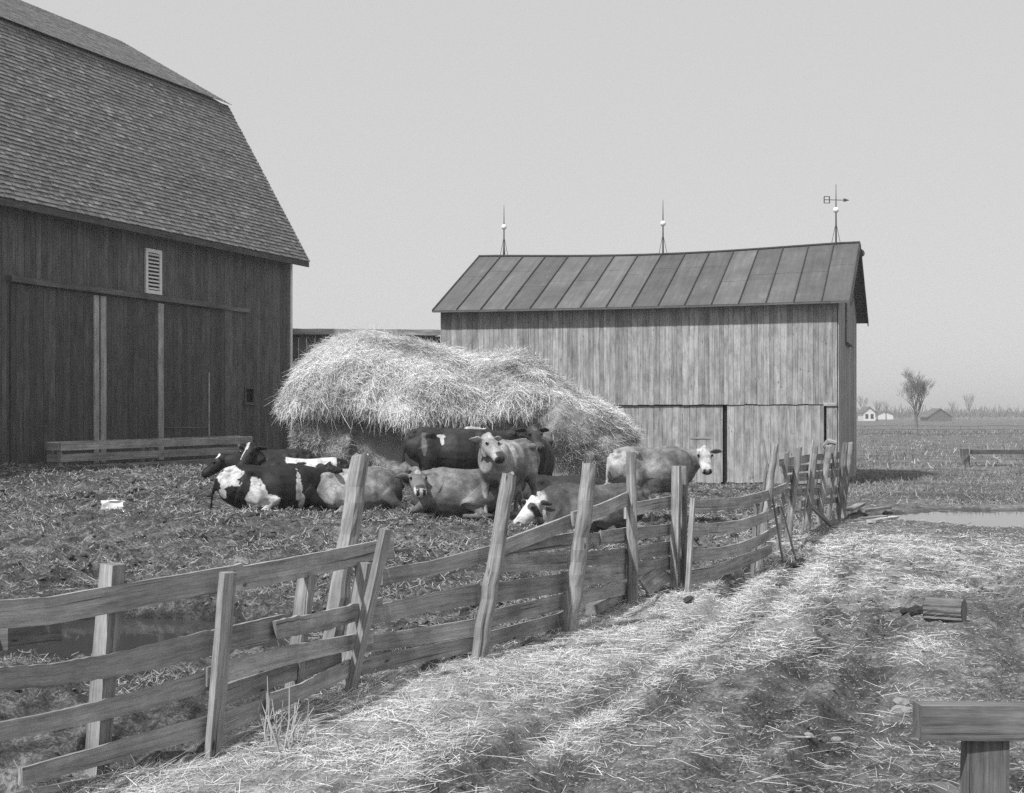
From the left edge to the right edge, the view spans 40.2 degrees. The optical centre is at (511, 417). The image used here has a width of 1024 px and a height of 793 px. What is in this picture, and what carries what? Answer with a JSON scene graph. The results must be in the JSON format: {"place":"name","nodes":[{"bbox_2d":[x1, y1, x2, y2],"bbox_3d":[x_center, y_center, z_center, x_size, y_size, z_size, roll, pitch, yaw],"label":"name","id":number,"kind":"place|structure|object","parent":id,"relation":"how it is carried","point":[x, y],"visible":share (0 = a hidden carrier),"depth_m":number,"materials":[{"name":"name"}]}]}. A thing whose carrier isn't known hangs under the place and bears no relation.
{"place":"outdoors","nodes":[
{"label":"outdoors","id":0,"kind":"place"},
{"bbox_2d":[0,418,1023,792],"bbox_3d":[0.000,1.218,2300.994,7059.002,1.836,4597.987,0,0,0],"label":"ground","id":1,"kind":"structure","parent":0,"point":[28,750],"depth_m":10.86,"materials":[{"name":"grey soil"}]},
{"bbox_2d":[100,500,125,511],"bbox_3d":[-6.258,1.383,21.942,0.394,0.200,0.273,0,0,-9],"label":"salt block","id":2,"kind":"object","parent":1,"relation":"on","point":[116,504],"depth_m":21.83,"materials":[{"name":"white"}]},
{"bbox_2d":[46,436,252,467],"bbox_3d":[-8.423,0.997,33.175,0.490,1.097,5.940,0,0,34],"label":"feed rack","id":3,"kind":"object","parent":1,"relation":"on","point":[60,457],"visible":0.74,"depth_m":32.65,"materials":[{"name":"grey wood"}]},
{"bbox_2d":[0,0,309,464],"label":"barn","id":4,"kind":"structure","parent":1,"relation":"on","point":[152,251],"depth_m":35.14,"materials":[{"name":"paint"}]},
{"bbox_2d":[10,284,98,464],"bbox_3d":[-10.342,-0.920,31.803,0.071,4.000,2.986,0,0,21],"label":"sliding door","id":5,"kind":"structure","parent":4,"relation":"in","point":[54,333],"depth_m":31.65,"materials":[{"name":"paint"}]},
{"bbox_2d":[98,295,163,462],"bbox_3d":[-9.331,-0.920,34.421,0.072,4.000,2.550,0,0,21],"label":"sliding door","id":6,"kind":"structure","parent":4,"relation":"in","point":[131,331],"depth_m":34.37,"materials":[{"name":"paint"}]},
{"bbox_2d":[163,303,223,459],"bbox_3d":[-8.366,-0.920,36.953,0.051,4.000,2.782,0,0,21],"label":"sliding door","id":7,"kind":"structure","parent":4,"relation":"in","point":[193,336],"depth_m":36.88,"materials":[{"name":"paint"}]},
{"bbox_2d":[244,387,256,404],"bbox_3d":[-7.387,-0.626,39.522,0.050,0.513,0.622,0,0,21],"label":"small window","id":8,"kind":"structure","parent":4,"relation":"in","point":[245,403],"depth_m":39.49,"materials":[{"name":"paint"}]},
{"bbox_2d":[0,618,315,660],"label":"puddle","id":9,"kind":"object","parent":1,"relation":"on","point":[78,636],"depth_m":12.62,"materials":[{"name":"grey liquid"}]},
{"bbox_2d":[0,528,393,792],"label":"board fence","id":10,"kind":"object","parent":1,"relation":"on","point":[30,622],"visible":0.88,"depth_m":7.81,"materials":[{"name":"grey wood"}]},
{"bbox_2d":[201,448,316,477],"bbox_3d":[-4.934,0.995,27.511,2.354,0.824,1.030,0,0,4],"label":"cow","id":11,"kind":"object","parent":1,"relation":"on","point":[219,462],"visible":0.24,"depth_m":27.43},
{"bbox_2d":[260,702,284,744],"bbox_3d":[-1.360,1.780,8.040,0.172,0.343,0.072,0,0,29],"label":"weed stalk","id":12,"kind":"object","parent":1,"relation":"on","point":[265,732],"visible":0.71,"depth_m":8.05,"materials":[{"name":"grey plant"}]},
{"bbox_2d":[210,461,342,511],"bbox_3d":[-3.619,1.135,22.477,2.425,0.856,1.050,0,0,-30],"label":"cow","id":13,"kind":"object","parent":1,"relation":"on","point":[290,485],"visible":0.81,"depth_m":22.06},
{"bbox_2d":[267,676,302,753],"bbox_3d":[-1.289,1.703,7.946,0.207,0.496,0.066,0,0,-15],"label":"weed stalk","id":14,"kind":"object","parent":1,"relation":"on","point":[276,739],"visible":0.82,"depth_m":7.93,"materials":[{"name":"grey plant"}]},
{"bbox_2d":[236,442,349,468],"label":"cow","id":15,"kind":"object","parent":1,"relation":"on","point":[251,453],"visible":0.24,"depth_m":24.42},
{"bbox_2d":[279,702,313,743],"bbox_3d":[-1.252,1.786,8.075,0.199,0.331,0.118,0,0,6],"label":"weed stalk","id":16,"kind":"object","parent":1,"relation":"on","point":[292,737],"visible":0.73,"depth_m":8.09,"materials":[{"name":"grey plant"}]},
{"bbox_2d":[316,461,417,512],"bbox_3d":[-2.475,1.171,23.026,2.142,0.899,1.030,0,0,-14],"label":"cow","id":17,"kind":"object","parent":1,"relation":"on","point":[384,487],"visible":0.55,"depth_m":22.79},
{"bbox_2d":[293,328,440,369],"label":"lean to","id":18,"kind":"object","parent":1,"relation":"on","point":[303,339],"visible":0.16,"depth_m":42.30,"materials":[{"name":"paint"}]},
{"bbox_2d":[374,466,410,500],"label":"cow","id":19,"kind":"object","parent":1,"relation":"on","point":[401,479],"visible":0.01,"depth_m":25.06},
{"bbox_2d":[0,461,836,693],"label":"mud clods","id":20,"kind":"object","parent":1,"relation":"on","point":[201,534],"visible":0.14,"depth_m":19.90,"materials":[{"name":"soil"}]},
{"bbox_2d":[0,448,848,695],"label":"yard litter","id":21,"kind":"object","parent":1,"relation":"on","point":[215,512],"visible":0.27,"depth_m":19.55,"materials":[{"name":"plant"}]},
{"bbox_2d":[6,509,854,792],"bbox_3d":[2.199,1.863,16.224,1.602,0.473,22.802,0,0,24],"label":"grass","id":22,"kind":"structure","parent":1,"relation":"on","point":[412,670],"depth_m":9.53,"materials":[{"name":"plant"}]},
{"bbox_2d":[267,321,647,482],"bbox_3d":[-1.180,-0.029,32.981,8.864,4.531,6.483,0,0,0],"label":"straw stack","id":23,"kind":"object","parent":1,"relation":"on","point":[378,395],"visible":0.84,"depth_m":30.77,"materials":[{"name":"grey plant"}]},
{"bbox_2d":[396,467,522,518],"bbox_3d":[-0.871,1.222,22.648,2.059,0.856,1.086,0,0,-15],"label":"cow","id":24,"kind":"object","parent":1,"relation":"on","point":[447,491],"visible":0.72,"depth_m":22.33},
{"bbox_2d":[402,426,526,470],"bbox_3d":[-0.806,0.913,27.054,2.650,1.504,0.728,0,0,-12],"label":"cow","id":25,"kind":"object","parent":1,"relation":"on","point":[426,448],"visible":0.56,"depth_m":26.71},
{"bbox_2d":[317,451,688,675],"bbox_3d":[0.619,1.198,12.875,1.082,1.901,6.716,0,0,31],"label":"board fence","id":26,"kind":"object","parent":1,"relation":"on","point":[476,636],"visible":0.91,"depth_m":11.72,"materials":[{"name":"grey wood"}]},
{"bbox_2d":[469,432,539,519],"bbox_3d":[-0.086,0.942,22.578,0.652,1.447,1.932,0,0,23],"label":"cow","id":27,"kind":"object","parent":1,"relation":"on","point":[498,456],"visible":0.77,"depth_m":22.22},
{"bbox_2d":[515,424,554,475],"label":"cow","id":28,"kind":"object","parent":1,"relation":"on","point":[545,450],"visible":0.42,"depth_m":26.37},
{"bbox_2d":[61,518,1023,792],"bbox_3d":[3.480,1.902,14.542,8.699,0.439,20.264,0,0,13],"label":"straw litter","id":29,"kind":"object","parent":1,"relation":"on","point":[571,649],"visible":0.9,"depth_m":10.35,"materials":[{"name":"grey plant"}]},
{"bbox_2d":[65,519,1023,792],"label":"mud clods","id":30,"kind":"object","parent":1,"relation":"on","point":[789,787],"visible":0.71,"depth_m":12.07,"materials":[{"name":"soil"}]},
{"bbox_2d":[518,474,609,505],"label":"cow","id":31,"kind":"object","parent":1,"relation":"on","point":[543,481],"visible":0.12,"depth_m":24.21},
{"bbox_2d":[513,483,652,532],"bbox_3d":[1.024,1.370,20.785,2.146,0.824,1.030,0,0,-10],"label":"cow","id":32,"kind":"object","parent":1,"relation":"on","point":[547,504],"visible":0.52,"depth_m":20.48},
{"bbox_2d":[586,595,625,614],"bbox_3d":[0.973,1.832,14.062,0.127,0.108,1.520,0,0,16],"label":"loose board","id":33,"kind":"object","parent":1,"relation":"on","point":[601,606],"visible":0.65,"depth_m":13.52,"materials":[{"name":"grey wood"}]},
{"bbox_2d":[627,606,663,631],"bbox_3d":[1.264,1.915,13.315,0.246,0.042,1.638,0,0,10],"label":"tuft","id":34,"kind":"object","parent":1,"relation":"on","point":[646,623],"visible":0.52,"depth_m":13.16,"materials":[{"name":"grey plant"}]},
{"bbox_2d":[432,196,868,485],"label":"shed","id":35,"kind":"structure","parent":1,"relation":"on","point":[735,356],"depth_m":40.72,"materials":[{"name":"paint"}]},
{"bbox_2d":[727,405,823,483],"bbox_3d":[7.447,0.749,39.629,2.709,2.217,0.030,0,0,17],"label":"sliding door","id":36,"kind":"structure","parent":35,"relation":"in","point":[790,427],"depth_m":39.68,"materials":[{"name":"grey wood"}]},
{"bbox_2d":[638,569,670,594],"bbox_3d":[1.694,1.721,15.609,0.176,0.250,2.153,0,0,16],"label":"loose board","id":37,"kind":"object","parent":1,"relation":"on","point":[655,579],"visible":0.5,"depth_m":14.95,"materials":[{"name":"grey wood"}]},
{"bbox_2d":[606,445,721,522],"bbox_3d":[2.548,1.132,23.610,2.118,1.347,0.711,0,0,-14],"label":"cow","id":38,"kind":"object","parent":1,"relation":"on","point":[654,465],"visible":0.73,"depth_m":23.35},
{"bbox_2d":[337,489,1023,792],"bbox_3d":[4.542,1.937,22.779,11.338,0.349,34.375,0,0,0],"label":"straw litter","id":39,"kind":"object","parent":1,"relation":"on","point":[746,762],"visible":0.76,"depth_m":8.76,"materials":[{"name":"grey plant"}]},
{"bbox_2d":[683,596,693,602],"bbox_3d":[1.794,1.845,14.201,0.114,0.095,0.138,0,0,12],"label":"manure clod","id":40,"kind":"object","parent":1,"relation":"on","point":[688,599],"visible":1,"depth_m":14.15,"materials":[{"name":"grey soil"}]},
{"bbox_2d":[685,483,786,592],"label":"gate panel","id":41,"kind":"structure","parent":1,"relation":"on","point":[714,572],"depth_m":16.39,"materials":[{"name":"grey wood"}]},
{"bbox_2d":[780,502,796,560],"bbox_3d":[3.770,1.565,19.085,0.056,0.896,0.909,0,0,25],"label":"loose board","id":42,"kind":"object","parent":1,"relation":"on","point":[787,528],"visible":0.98,"depth_m":18.99,"materials":[{"name":"grey wood"}]},
{"bbox_2d":[756,438,852,570],"bbox_3d":[4.774,1.224,22.814,0.700,1.907,9.825,0,0,19],"label":"board fence","id":43,"kind":"object","parent":1,"relation":"on","point":[812,476],"visible":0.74,"depth_m":23.34,"materials":[{"name":"grey wood"}]},
{"bbox_2d":[804,732,813,738],"bbox_3d":[1.830,1.962,8.656,0.072,0.041,0.052,0,0,-16],"label":"stone","id":44,"kind":"object","parent":1,"relation":"on","point":[809,734],"visible":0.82,"depth_m":8.64,"materials":[{"name":"grey stone"}]},
{"bbox_2d":[803,497,831,526],"bbox_3d":[5.210,1.613,23.859,0.058,0.584,1.348,0,0,32],"label":"brace pole","id":45,"kind":"object","parent":1,"relation":"on","point":[821,516],"visible":0.8,"depth_m":23.95,"materials":[{"name":"grey wood"}]},
{"bbox_2d":[830,736,841,742],"bbox_3d":[2.058,2.045,8.894,0.070,0.044,0.060,0,0,13],"label":"stone","id":46,"kind":"object","parent":1,"relation":"on","point":[838,739],"visible":0.95,"depth_m":8.87,"materials":[{"name":"grey stone"}]},
{"bbox_2d":[857,394,868,406],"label":"bare tree","id":47,"kind":"object","parent":1,"relation":"on","point":[858,399],"visible":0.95,"depth_m":559.73,"materials":[{"name":"grey plant"}]},
{"bbox_2d":[857,407,876,420],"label":"farmhouse","id":48,"kind":"object","parent":1,"relation":"on","point":[866,413],"visible":0.97,"depth_m":426.50,"materials":[{"name":"white paint"}]},
{"bbox_2d":[858,515,887,519],"bbox_3d":[6.823,1.886,26.447,0.164,0.076,1.118,0,0,36],"label":"loose board","id":49,"kind":"object","parent":1,"relation":"on","point":[873,517],"visible":0.61,"depth_m":26.39,"materials":[{"name":"grey wood"}]},
{"bbox_2d":[857,506,891,512],"bbox_3d":[7.287,1.835,28.116,0.162,0.069,1.687,0,0,33],"label":"loose board","id":50,"kind":"object","parent":1,"relation":"on","point":[875,509],"visible":1,"depth_m":27.96,"materials":[{"name":"grey wood"}]},
{"bbox_2d":[846,503,865,510],"bbox_3d":[6.903,1.784,28.117,0.168,0.061,2.024,0,0,21],"label":"loose board","id":51,"kind":"object","parent":50,"relation":"on","point":[854,507],"visible":1,"depth_m":27.84,"materials":[{"name":"grey wood"}]},
{"bbox_2d":[873,401,882,420],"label":"bare tree","id":52,"kind":"object","parent":1,"relation":"on","point":[879,405],"visible":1,"depth_m":429.87,"materials":[{"name":"grey plant"}]},
{"bbox_2d":[866,516,898,522],"bbox_3d":[7.089,1.914,26.583,0.168,0.212,3.673,0,0,23],"label":"loose board","id":53,"kind":"object","parent":1,"relation":"on","point":[875,520],"visible":0.83,"depth_m":25.84,"materials":[{"name":"grey wood"}]},
{"bbox_2d":[863,573,903,579],"bbox_3d":[4.484,1.912,16.891,0.847,0.143,0.056,0,0,-45],"label":"loose stick","id":54,"kind":"object","parent":1,"relation":"on","point":[884,576],"visible":0.83,"depth_m":16.89,"materials":[{"name":"grey wood"}]},
{"bbox_2d":[875,411,894,418],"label":"farmhouse","id":55,"kind":"object","parent":1,"relation":"on","point":[881,414],"visible":0.77,"depth_m":497.50,"materials":[{"name":"white paint"}]},
{"bbox_2d":[882,400,890,420],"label":"bare tree","id":56,"kind":"object","parent":1,"relation":"on","point":[886,406],"visible":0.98,"depth_m":439.82,"materials":[{"name":"grey plant"}]},
{"bbox_2d":[891,705,902,712],"bbox_3d":[2.524,1.907,9.165,0.092,0.056,0.074,0,0,-28],"label":"stone","id":57,"kind":"object","parent":1,"relation":"on","point":[895,708],"visible":0.81,"depth_m":9.14,"materials":[{"name":"grey stone"}]},
{"bbox_2d":[893,697,909,704],"bbox_3d":[2.593,1.891,9.325,0.110,0.062,0.077,0,0,20],"label":"stone","id":58,"kind":"object","parent":1,"relation":"on","point":[899,701],"visible":0.87,"depth_m":9.30,"materials":[{"name":"grey stone"}]},
{"bbox_2d":[900,607,908,613],"bbox_3d":[3.991,1.954,14.163,0.155,0.072,0.103,0,0,-37],"label":"wood chunk","id":59,"kind":"object","parent":1,"relation":"on","point":[904,610],"visible":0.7,"depth_m":14.12,"materials":[{"name":"grey wood"}]},
{"bbox_2d":[901,706,910,713],"bbox_3d":[2.558,1.900,9.089,0.066,0.051,0.084,0,0,11],"label":"stone","id":60,"kind":"object","parent":1,"relation":"on","point":[904,709],"visible":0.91,"depth_m":9.06,"materials":[{"name":"grey stone"}]},
{"bbox_2d":[909,605,921,615],"bbox_3d":[3.988,1.894,13.767,0.191,0.112,0.127,0,0,-26],"label":"wood chunk","id":61,"kind":"object","parent":1,"relation":"on","point":[914,610],"visible":0.83,"depth_m":13.72,"materials":[{"name":"grey wood"}]},
{"bbox_2d":[896,366,935,435],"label":"bare tree","id":62,"kind":"object","parent":1,"relation":"on","point":[919,389],"visible":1,"depth_m":149.88,"materials":[{"name":"grey plant"}]},
{"bbox_2d":[857,404,1023,418],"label":"woods","id":63,"kind":"object","parent":1,"relation":"on","point":[981,414],"visible":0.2,"depth_m":661.02,"materials":[{"name":"plant"}]},
{"bbox_2d":[857,437,1023,468],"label":"corn stubble","id":64,"kind":"object","parent":1,"relation":"on","point":[923,456],"visible":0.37,"depth_m":73.88,"materials":[{"name":"grey plant"}]},
{"bbox_2d":[857,428,1023,436],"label":"weed belt","id":65,"kind":"object","parent":1,"relation":"on","point":[949,432],"visible":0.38,"depth_m":149.68,"materials":[{"name":"plant"}]},
{"bbox_2d":[864,422,1023,437],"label":"wire fence","id":66,"kind":"object","parent":1,"relation":"on","point":[941,429],"visible":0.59,"depth_m":134.65,"materials":[{"name":"grey wood"}]},
{"bbox_2d":[922,597,966,622],"bbox_3d":[4.059,1.803,13.128,0.359,0.237,0.244,0,0,31],"label":"cut log","id":67,"kind":"object","parent":1,"relation":"on","point":[944,609],"visible":0.94,"depth_m":13.05,"materials":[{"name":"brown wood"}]},
{"bbox_2d":[869,509,1023,527],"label":"puddle","id":68,"kind":"object","parent":1,"relation":"on","point":[999,518],"depth_m":27.61,"materials":[{"name":"grey liquid"}]},
{"bbox_2d":[949,401,958,419],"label":"bare tree","id":69,"kind":"object","parent":1,"relation":"on","point":[952,407],"visible":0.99,"depth_m":479.85,"materials":[{"name":"grey plant"}]},
{"bbox_2d":[913,701,1023,792],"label":"timber trestle","id":70,"kind":"object","parent":1,"relation":"on","point":[985,733],"visible":1,"depth_m":6.48,"materials":[{"name":"grey wood"}]},
{"bbox_2d":[963,393,974,419],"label":"bare tree","id":71,"kind":"object","parent":1,"relation":"on","point":[970,404],"visible":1,"depth_m":469.97,"materials":[{"name":"grey plant"}]},
{"bbox_2d":[959,446,1023,465],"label":"feed bunk","id":72,"kind":"object","parent":1,"relation":"on","point":[965,454],"visible":0.86,"depth_m":54.52,"materials":[{"name":"grey wood"}]},
{"bbox_2d":[19,0,1023,417],"label":"sky","id":73,"kind":"structure","parent":0,"point":[396,140],"materials":[{"name":"grey"}]},
{"bbox_2d":[828,462,1023,505],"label":"grass","id":74,"kind":"structure","parent":0,"point":[907,477],"depth_m":40.09,"materials":[{"name":"plant"}]},
{"bbox_2d":[919,408,953,420],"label":"farm barn","id":75,"kind":"structure","parent":0,"point":[935,414],"depth_m":416.00,"materials":[{"name":"paint"}]}
]}

